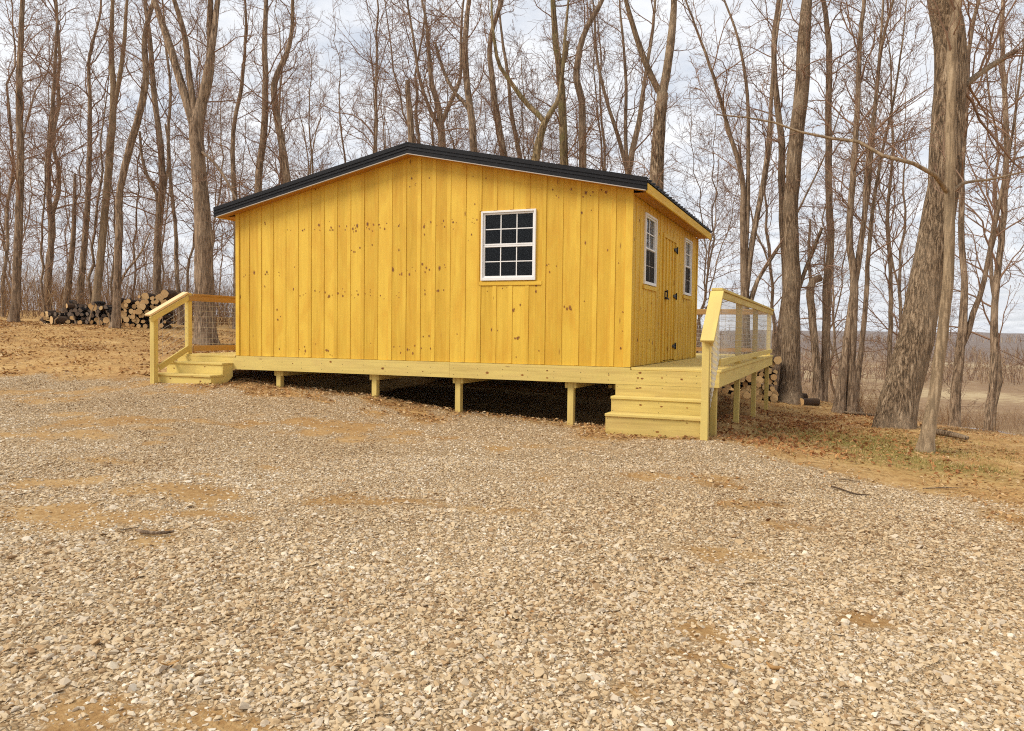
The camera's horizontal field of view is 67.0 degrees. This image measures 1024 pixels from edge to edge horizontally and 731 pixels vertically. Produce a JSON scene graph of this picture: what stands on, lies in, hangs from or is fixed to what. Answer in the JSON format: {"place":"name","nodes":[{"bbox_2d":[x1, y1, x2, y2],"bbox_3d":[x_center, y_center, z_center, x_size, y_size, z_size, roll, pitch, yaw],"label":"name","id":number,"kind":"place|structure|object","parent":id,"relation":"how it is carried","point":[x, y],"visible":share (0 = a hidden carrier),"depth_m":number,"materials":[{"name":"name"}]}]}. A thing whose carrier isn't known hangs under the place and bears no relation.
{"place":"outdoors","nodes":[
{"label":"outdoors","id":0,"kind":"place"},
{"bbox_2d":[0,367,1023,730],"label":"gravel","id":1,"kind":"structure","parent":0,"point":[138,629],"depth_m":4.63,"materials":[{"name":"beige gravel"}]},
{"bbox_2d":[0,310,1023,730],"bbox_3d":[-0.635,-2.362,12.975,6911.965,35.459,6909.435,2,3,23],"label":"ground","id":2,"kind":"structure","parent":0,"point":[530,400],"depth_m":6.80,"materials":[{"name":"brown soil"}]},
{"bbox_2d":[0,99,39,282],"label":"tree","id":3,"kind":"object","parent":2,"relation":"on","point":[4,246],"visible":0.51,"depth_m":35.08,"materials":[{"name":"brown plant"}]},
{"bbox_2d":[0,0,70,321],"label":"tree","id":4,"kind":"object","parent":2,"relation":"on","point":[15,306],"visible":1,"depth_m":24.92,"materials":[{"name":"brown plant"}]},
{"bbox_2d":[0,102,70,270],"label":"tree","id":5,"kind":"object","parent":2,"relation":"on","point":[32,194],"visible":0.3,"depth_m":50.98,"materials":[{"name":"brown plant"}]},
{"bbox_2d":[0,81,77,290],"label":"tree","id":6,"kind":"object","parent":2,"relation":"on","point":[7,182],"visible":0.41,"depth_m":41.44,"materials":[{"name":"brown plant"}]},
{"bbox_2d":[3,41,96,310],"bbox_3d":[-16.102,-6.455,26.883,2.893,9.915,2.302,1,3,7],"label":"tree","id":7,"kind":"object","parent":2,"relation":"on","point":[41,241],"visible":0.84,"depth_m":26.68,"materials":[{"name":"brown plant"}]},
{"bbox_2d":[0,0,123,309],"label":"tree","id":8,"kind":"object","parent":2,"relation":"on","point":[50,240],"visible":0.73,"depth_m":29.94,"materials":[{"name":"brown plant"}]},
{"bbox_2d":[0,0,132,316],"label":"tree","id":9,"kind":"object","parent":2,"relation":"on","point":[7,199],"visible":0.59,"depth_m":31.69,"materials":[{"name":"brown plant"}]},
{"bbox_2d":[0,44,143,298],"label":"tree","id":10,"kind":"object","parent":2,"relation":"on","point":[65,185],"visible":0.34,"depth_m":43.64,"materials":[{"name":"brown plant"}]},
{"bbox_2d":[47,145,96,293],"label":"tree","id":11,"kind":"object","parent":2,"relation":"on","point":[64,234],"visible":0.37,"depth_m":55.23,"materials":[{"name":"brown plant"}]},
{"bbox_2d":[61,174,85,312],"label":"tree","id":12,"kind":"object","parent":2,"relation":"on","point":[68,282],"visible":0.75,"depth_m":27.93,"materials":[{"name":"brown plant"}]},
{"bbox_2d":[1,0,146,319],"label":"tree","id":13,"kind":"object","parent":2,"relation":"on","point":[83,252],"visible":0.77,"depth_m":27.92,"materials":[{"name":"brown plant"}]},
{"bbox_2d":[0,0,152,316],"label":"tree","id":14,"kind":"object","parent":2,"relation":"on","point":[54,147],"visible":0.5,"depth_m":32.19,"materials":[{"name":"brown plant"}]},
{"bbox_2d":[42,6,151,303],"bbox_3d":[-14.456,-6.986,27.075,3.279,11.115,3.352,3,4,-4],"label":"tree","id":15,"kind":"object","parent":2,"relation":"on","point":[97,210],"visible":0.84,"depth_m":26.75,"materials":[{"name":"brown plant"}]},
{"bbox_2d":[68,68,137,304],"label":"tree","id":16,"kind":"object","parent":2,"relation":"on","point":[112,272],"visible":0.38,"depth_m":29.05,"materials":[{"name":"brown plant"}]},
{"bbox_2d":[66,0,157,302],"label":"tree","id":17,"kind":"object","parent":2,"relation":"on","point":[98,275],"visible":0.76,"depth_m":26.91,"materials":[{"name":"brown plant"}]},
{"bbox_2d":[0,241,234,327],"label":"undergrowth","id":18,"kind":"object","parent":2,"relation":"on","point":[221,315],"visible":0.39,"depth_m":31.00,"materials":[{"name":"brown plant"}]},
{"bbox_2d":[0,319,253,380],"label":"leaf litter","id":19,"kind":"object","parent":2,"relation":"on","point":[23,323],"visible":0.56,"depth_m":19.24,"materials":[{"name":"brown plant"}]},
{"bbox_2d":[96,54,182,299],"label":"tree","id":20,"kind":"object","parent":2,"relation":"on","point":[147,248],"visible":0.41,"depth_m":31.74,"materials":[{"name":"brown plant"}]},
{"bbox_2d":[71,0,215,304],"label":"tree","id":21,"kind":"object","parent":2,"relation":"on","point":[163,173],"visible":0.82,"depth_m":25.90,"materials":[{"name":"brown plant"}]},
{"bbox_2d":[105,173,182,290],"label":"tree","id":22,"kind":"object","parent":2,"relation":"on","point":[146,233],"visible":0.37,"depth_m":59.95,"materials":[{"name":"brown plant"}]},
{"bbox_2d":[104,0,185,328],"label":"tree","id":23,"kind":"object","parent":2,"relation":"on","point":[118,278],"visible":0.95,"depth_m":23.91,"materials":[{"name":"brown plant"}]},
{"bbox_2d":[93,0,224,324],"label":"tree","id":24,"kind":"object","parent":2,"relation":"on","point":[180,320],"visible":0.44,"depth_m":26.95,"materials":[{"name":"brown plant"}]},
{"bbox_2d":[134,82,220,289],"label":"tree","id":25,"kind":"object","parent":2,"relation":"on","point":[169,193],"visible":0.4,"depth_m":43.43,"materials":[{"name":"brown plant"}]},
{"bbox_2d":[134,0,239,256],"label":"tree","id":26,"kind":"object","parent":2,"relation":"on","point":[196,82],"visible":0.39,"depth_m":31.61,"materials":[{"name":"brown plant"}]},
{"bbox_2d":[154,18,232,257],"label":"tree","id":27,"kind":"object","parent":2,"relation":"on","point":[202,50],"visible":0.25,"depth_m":49.20,"materials":[{"name":"brown plant"}]},
{"bbox_2d":[158,361,232,384],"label":"steps","id":28,"kind":"structure","parent":2,"relation":"on","point":[197,372],"depth_m":13.36,"materials":[{"name":"yellow wood"}]},
{"bbox_2d":[146,55,254,291],"bbox_3d":[-13.499,-7.587,32.865,4.465,11.872,7.303,2,-1,13],"label":"tree","id":29,"kind":"object","parent":2,"relation":"on","point":[193,243],"visible":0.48,"depth_m":33.36,"materials":[{"name":"brown plant"}]},
{"bbox_2d":[138,0,273,344],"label":"tree","id":30,"kind":"object","parent":2,"relation":"on","point":[194,108],"visible":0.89,"depth_m":21.90,"materials":[{"name":"brown plant"}]},
{"bbox_2d":[171,45,256,268],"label":"tree","id":31,"kind":"object","parent":2,"relation":"on","point":[214,182],"visible":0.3,"depth_m":46.02,"materials":[{"name":"brown plant"}]},
{"bbox_2d":[177,76,280,275],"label":"tree","id":32,"kind":"object","parent":2,"relation":"on","point":[245,129],"visible":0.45,"depth_m":37.41,"materials":[{"name":"brown plant"}]},
{"bbox_2d":[203,0,285,328],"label":"tree","id":33,"kind":"object","parent":2,"relation":"on","point":[233,131],"visible":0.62,"depth_m":26.95,"materials":[{"name":"brown plant"}]},
{"bbox_2d":[186,0,346,196],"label":"tree","id":34,"kind":"object","parent":2,"relation":"on","point":[283,159],"visible":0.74,"depth_m":25.91,"materials":[{"name":"brown plant"}]},
{"bbox_2d":[221,0,313,192],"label":"tree","id":35,"kind":"object","parent":2,"relation":"on","point":[259,169],"visible":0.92,"depth_m":25.90,"materials":[{"name":"brown plant"}]},
{"bbox_2d":[215,41,337,276],"bbox_3d":[-12.527,-9.055,39.611,8.350,14.586,5.208,-2,4,-45],"label":"tree","id":36,"kind":"object","parent":2,"relation":"on","point":[297,119],"visible":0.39,"depth_m":39.91,"materials":[{"name":"brown plant"}]},
{"bbox_2d":[224,0,330,221],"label":"tree","id":37,"kind":"object","parent":2,"relation":"on","point":[276,18],"visible":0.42,"depth_m":40.48,"materials":[{"name":"brown plant"}]},
{"bbox_2d":[262,51,342,178],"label":"tree","id":38,"kind":"object","parent":2,"relation":"on","point":[325,153],"visible":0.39,"depth_m":33.53,"materials":[{"name":"brown plant"}]},
{"bbox_2d":[254,1,362,181],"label":"tree","id":39,"kind":"object","parent":2,"relation":"on","point":[309,138],"visible":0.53,"depth_m":29.18,"materials":[{"name":"brown plant"}]},
{"bbox_2d":[274,47,358,178],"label":"tree","id":40,"kind":"object","parent":2,"relation":"on","point":[311,117],"visible":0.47,"depth_m":25.26,"materials":[{"name":"brown plant"}]},
{"bbox_2d":[294,0,397,179],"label":"tree","id":41,"kind":"object","parent":2,"relation":"on","point":[343,148],"visible":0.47,"depth_m":35.43,"materials":[{"name":"brown plant"}]},
{"bbox_2d":[0,168,702,335],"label":"wood","id":42,"kind":"object","parent":2,"relation":"on","point":[113,249],"visible":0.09,"depth_m":73.55,"materials":[{"name":"brown plant"}]},
{"bbox_2d":[327,31,406,160],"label":"tree","id":43,"kind":"object","parent":2,"relation":"on","point":[373,89],"visible":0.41,"depth_m":26.52,"materials":[{"name":"brown plant"}]},
{"bbox_2d":[308,0,427,152],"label":"tree","id":44,"kind":"object","parent":2,"relation":"on","point":[375,95],"visible":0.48,"depth_m":32.48,"materials":[{"name":"brown plant"}]},
{"bbox_2d":[330,55,462,153],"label":"tree","id":45,"kind":"object","parent":2,"relation":"on","point":[393,115],"visible":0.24,"depth_m":37.30,"materials":[{"name":"brown plant"}]},
{"bbox_2d":[320,0,492,149],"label":"tree","id":46,"kind":"object","parent":2,"relation":"on","point":[416,107],"visible":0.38,"depth_m":31.17,"materials":[{"name":"brown plant"}]},
{"bbox_2d":[383,71,436,142],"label":"tree","id":47,"kind":"object","parent":2,"relation":"on","point":[410,116],"visible":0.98,"depth_m":23.93,"materials":[{"name":"brown plant"}]},
{"bbox_2d":[345,0,518,154],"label":"tree","id":48,"kind":"object","parent":2,"relation":"on","point":[432,133],"visible":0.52,"depth_m":25.57,"materials":[{"name":"brown plant"}]},
{"bbox_2d":[380,0,490,147],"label":"tree","id":49,"kind":"object","parent":2,"relation":"on","point":[440,119],"visible":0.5,"depth_m":28.93,"materials":[{"name":"brown plant"}]},
{"bbox_2d":[190,375,692,440],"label":"straw litter","id":50,"kind":"object","parent":2,"relation":"on","point":[412,407],"visible":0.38,"depth_m":12.14,"materials":[{"name":"brown plant"}]},
{"bbox_2d":[393,0,496,153],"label":"tree","id":51,"kind":"object","parent":2,"relation":"on","point":[468,103],"visible":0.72,"depth_m":24.92,"materials":[{"name":"brown plant"}]},
{"bbox_2d":[415,20,496,150],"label":"tree","id":52,"kind":"object","parent":2,"relation":"on","point":[450,94],"visible":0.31,"depth_m":27.18,"materials":[{"name":"brown plant"}]},
{"bbox_2d":[178,352,772,436],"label":"deck","id":53,"kind":"structure","parent":2,"relation":"on","point":[685,372],"depth_m":11.90,"materials":[{"name":"yellow wood"}]},
{"bbox_2d":[144,292,235,383],"bbox_3d":[-4.360,-0.597,17.601,0.170,1.736,9.549,2,3,23],"label":"railing","id":54,"kind":"object","parent":53,"relation":"on","point":[155,314],"visible":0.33,"depth_m":13.85,"materials":[{"name":"wood"}]},
{"bbox_2d":[213,142,712,366],"bbox_3d":[-0.554,-1.812,14.489,7.577,3.393,5.711,2,3,23],"label":"cabin","id":55,"kind":"object","parent":53,"relation":"on","point":[407,251],"visible":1,"depth_m":11.91,"materials":[{"name":"yellow wood"}]},
{"bbox_2d":[480,209,536,280],"bbox_3d":[-0.049,-1.774,11.431,0.876,1.030,0.080,2,3,23],"label":"window","id":56,"kind":"structure","parent":55,"relation":"in","point":[508,237],"depth_m":11.44,"materials":[{"name":"white plastic"}]},
{"bbox_2d":[643,212,657,286],"bbox_3d":[2.080,-1.743,11.747,0.090,1.050,0.763,2,3,23],"label":"window","id":57,"kind":"structure","parent":55,"relation":"in","point":[651,223],"depth_m":11.82,"materials":[{"name":"white plastic"}]},
{"bbox_2d":[662,238,677,360],"bbox_3d":[2.689,-1.105,13.140,0.096,2.016,1.062,2,3,23],"label":"door","id":58,"kind":"structure","parent":55,"relation":"in","point":[670,294],"depth_m":13.13,"materials":[{"name":"yellow wood"}]},
{"bbox_2d":[683,238,692,295],"bbox_3d":[3.306,-1.854,14.654,0.090,1.050,0.701,2,3,23],"label":"window","id":59,"kind":"structure","parent":55,"relation":"in","point":[687,282],"depth_m":14.74,"materials":[{"name":"white plastic"}]},
{"bbox_2d":[696,309,765,351],"bbox_3d":[1.819,-0.932,20.268,9.250,1.089,0.152,2,3,23],"label":"railing","id":60,"kind":"object","parent":53,"relation":"on","point":[701,311],"visible":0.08,"depth_m":18.74,"materials":[{"name":"metal"}]},
{"bbox_2d":[700,288,773,440],"bbox_3d":[4.307,-0.130,14.082,0.170,2.090,9.769,2,3,23],"label":"railing","id":61,"kind":"object","parent":53,"relation":"on","point":[710,335],"visible":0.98,"depth_m":10.71,"materials":[{"name":"wood"}]},
{"bbox_2d":[443,41,550,157],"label":"tree","id":62,"kind":"object","parent":2,"relation":"on","point":[475,112],"visible":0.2,"depth_m":33.26,"materials":[{"name":"brown plant"}]},
{"bbox_2d":[448,0,572,165],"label":"tree","id":63,"kind":"object","parent":2,"relation":"on","point":[495,104],"visible":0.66,"depth_m":26.91,"materials":[{"name":"brown plant"}]},
{"bbox_2d":[1,380,1020,716],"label":"leaf scraps","id":64,"kind":"object","parent":2,"relation":"on","point":[561,540],"visible":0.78,"depth_m":6.01,"materials":[{"name":"brown plant"}]},
{"bbox_2d":[480,1,542,158],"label":"tree","id":65,"kind":"object","parent":2,"relation":"on","point":[508,87],"visible":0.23,"depth_m":30.02,"materials":[{"name":"brown plant"}]},
{"bbox_2d":[476,0,585,160],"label":"tree","id":66,"kind":"object","parent":2,"relation":"on","point":[538,146],"visible":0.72,"depth_m":23.95,"materials":[{"name":"brown plant"}]},
{"bbox_2d":[477,19,598,163],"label":"tree","id":67,"kind":"object","parent":2,"relation":"on","point":[529,101],"visible":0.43,"depth_m":26.93,"materials":[{"name":"brown plant"}]},
{"bbox_2d":[502,55,576,164],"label":"tree","id":68,"kind":"object","parent":2,"relation":"on","point":[531,123],"visible":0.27,"depth_m":28.92,"materials":[{"name":"brown plant"}]},
{"bbox_2d":[509,0,617,164],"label":"tree","id":69,"kind":"object","parent":2,"relation":"on","point":[563,135],"visible":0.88,"depth_m":24.88,"materials":[{"name":"brown plant"}]},
{"bbox_2d":[506,0,680,203],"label":"tree","id":70,"kind":"object","parent":2,"relation":"on","point":[595,91],"visible":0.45,"depth_m":28.23,"materials":[{"name":"brown plant"}]},
{"bbox_2d":[536,0,650,172],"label":"tree","id":71,"kind":"object","parent":2,"relation":"on","point":[583,111],"visible":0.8,"depth_m":24.91,"materials":[{"name":"brown plant"}]},
{"bbox_2d":[580,0,687,179],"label":"tree","id":72,"kind":"object","parent":2,"relation":"on","point":[640,106],"visible":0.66,"depth_m":26.95,"materials":[{"name":"brown plant"}]},
{"bbox_2d":[605,384,700,438],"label":"steps","id":73,"kind":"structure","parent":2,"relation":"on","point":[665,411],"depth_m":10.29,"materials":[{"name":"yellow wood"}]},
{"bbox_2d":[601,0,704,193],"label":"tree","id":74,"kind":"object","parent":2,"relation":"on","point":[656,173],"visible":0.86,"depth_m":21.89,"materials":[{"name":"brown plant"}]},
{"bbox_2d":[635,52,780,352],"bbox_3d":[6.645,-4.675,26.902,5.693,11.230,5.471,1,3,15],"label":"tree","id":75,"kind":"object","parent":2,"relation":"on","point":[715,197],"visible":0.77,"depth_m":27.22,"materials":[{"name":"brown plant"}]},
{"bbox_2d":[678,106,779,344],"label":"tree","id":76,"kind":"object","parent":2,"relation":"on","point":[717,259],"visible":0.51,"depth_m":42.46,"materials":[{"name":"brown plant"}]},
{"bbox_2d":[672,28,847,354],"bbox_3d":[10.802,-5.628,34.804,7.180,18.070,6.206,1,2,-2],"label":"tree","id":77,"kind":"object","parent":2,"relation":"on","point":[772,284],"visible":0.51,"depth_m":34.68,"materials":[{"name":"brown plant"}]},
{"bbox_2d":[654,0,871,353],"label":"tree","id":78,"kind":"object","parent":2,"relation":"on","point":[746,255],"visible":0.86,"depth_m":20.93,"materials":[{"name":"brown plant"}]},
{"bbox_2d":[710,0,820,390],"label":"tree","id":79,"kind":"object","parent":2,"relation":"on","point":[781,151],"visible":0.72,"depth_m":21.43,"materials":[{"name":"brown plant"}]},
{"bbox_2d":[630,396,982,477],"bbox_3d":[5.159,1.042,13.575,4.039,0.587,9.251,2,3,23],"label":"leaf drift","id":80,"kind":"object","parent":2,"relation":"on","point":[804,423],"visible":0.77,"depth_m":11.54,"materials":[{"name":"red plant"}]},
{"bbox_2d":[753,0,861,404],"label":"tree","id":81,"kind":"object","parent":2,"relation":"on","point":[789,389],"visible":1,"depth_m":19.84,"materials":[{"name":"brown plant"}]},
{"bbox_2d":[800,219,826,400],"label":"tree","id":82,"kind":"object","parent":2,"relation":"on","point":[817,380],"visible":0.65,"depth_m":21.41,"materials":[{"name":"brown plant"}]},
{"bbox_2d":[773,0,904,401],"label":"tree","id":83,"kind":"object","parent":2,"relation":"on","point":[825,349],"visible":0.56,"depth_m":21.52,"materials":[{"name":"brown plant"}]},
{"bbox_2d":[760,98,920,393],"bbox_3d":[12.700,-3.870,29.338,5.938,13.073,6.137,0,3,-14],"label":"tree","id":84,"kind":"object","parent":2,"relation":"on","point":[833,322],"visible":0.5,"depth_m":29.06,"materials":[{"name":"brown plant"}]},
{"bbox_2d":[800,156,885,391],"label":"tree","id":85,"kind":"object","parent":2,"relation":"on","point":[834,329],"visible":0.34,"depth_m":40.49,"materials":[{"name":"brown plant"}]},
{"bbox_2d":[678,386,1023,543],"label":"leaf litter","id":86,"kind":"object","parent":2,"relation":"on","point":[937,479],"visible":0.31,"depth_m":11.01,"materials":[{"name":"brown plant"}]},
{"bbox_2d":[683,0,1023,453],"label":"tree","id":87,"kind":"object","parent":2,"relation":"on","point":[927,435],"visible":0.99,"depth_m":10.65,"materials":[{"name":"brown plant"}]},
{"bbox_2d":[778,0,933,414],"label":"tree","id":88,"kind":"object","parent":2,"relation":"on","point":[851,392],"visible":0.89,"depth_m":18.93,"materials":[{"name":"brown plant"}]},
{"bbox_2d":[696,325,1023,384],"bbox_3d":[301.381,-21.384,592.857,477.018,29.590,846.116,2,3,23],"label":"treeline","id":89,"kind":"object","parent":2,"relation":"on","point":[987,369],"visible":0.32,"depth_m":275.74,"materials":[{"name":"brown plant"}]},
{"bbox_2d":[696,338,1023,434],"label":"valley brush","id":90,"kind":"object","parent":2,"relation":"on","point":[1004,422],"visible":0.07,"depth_m":136.03,"materials":[{"name":"brown plant"}]},
{"bbox_2d":[799,0,933,411],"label":"tree","id":91,"kind":"object","parent":2,"relation":"on","point":[869,254],"visible":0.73,"depth_m":19.44,"materials":[{"name":"brown plant"}]},
{"bbox_2d":[818,0,931,413],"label":"tree","id":92,"kind":"object","parent":2,"relation":"on","point":[839,404],"visible":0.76,"depth_m":18.94,"materials":[{"name":"brown plant"}]},
{"bbox_2d":[807,63,958,361],"bbox_3d":[14.279,-4.208,31.103,6.660,16.325,5.100,-1,1,-7],"label":"tree","id":93,"kind":"object","parent":2,"relation":"on","point":[898,284],"visible":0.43,"depth_m":30.82,"materials":[{"name":"brown plant"}]},
{"bbox_2d":[751,420,1018,474],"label":"grass","id":94,"kind":"structure","parent":2,"relation":"on","point":[886,448],"depth_m":10.54,"materials":[{"name":"plant"}]},
{"bbox_2d":[833,0,979,376],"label":"tree","id":95,"kind":"object","parent":2,"relation":"on","point":[891,299],"visible":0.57,"depth_m":20.95,"materials":[{"name":"brown plant"}]},
{"bbox_2d":[801,371,1023,434],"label":"weeds","id":96,"kind":"object","parent":2,"relation":"on","point":[867,407],"visible":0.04,"depth_m":19.81,"materials":[{"name":"brown plant"}]},
{"bbox_2d":[861,223,985,407],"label":"tree","id":97,"kind":"object","parent":2,"relation":"on","point":[905,280],"visible":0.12,"depth_m":44.23,"materials":[{"name":"brown plant"}]},
{"bbox_2d":[871,0,1023,429],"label":"tree","id":98,"kind":"object","parent":2,"relation":"on","point":[899,397],"visible":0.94,"depth_m":13.40,"materials":[{"name":"brown plant"}]},
{"bbox_2d":[880,0,1023,429],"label":"tree","id":99,"kind":"object","parent":2,"relation":"on","point":[999,376],"visible":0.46,"depth_m":29.46,"materials":[{"name":"brown plant"}]},
{"bbox_2d":[896,0,1023,426],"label":"tree","id":100,"kind":"object","parent":2,"relation":"on","point":[965,325],"visible":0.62,"depth_m":15.45,"materials":[{"name":"brown plant"}]},
{"bbox_2d":[934,275,988,428],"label":"tree","id":101,"kind":"object","parent":2,"relation":"on","point":[952,342],"visible":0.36,"depth_m":41.76,"materials":[{"name":"brown plant"}]},
{"bbox_2d":[913,0,1023,430],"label":"tree","id":102,"kind":"object","parent":2,"relation":"on","point":[991,396],"visible":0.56,"depth_m":17.94,"materials":[{"name":"brown plant"}]},
{"bbox_2d":[976,195,1023,396],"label":"tree","id":103,"kind":"object","parent":2,"relation":"on","point":[1017,268],"visible":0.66,"depth_m":33.04,"materials":[{"name":"brown plant"}]},
{"bbox_2d":[0,0,1023,332],"label":"sky","id":104,"kind":"structure","parent":0,"point":[1014,323],"materials":[{"name":"white"}]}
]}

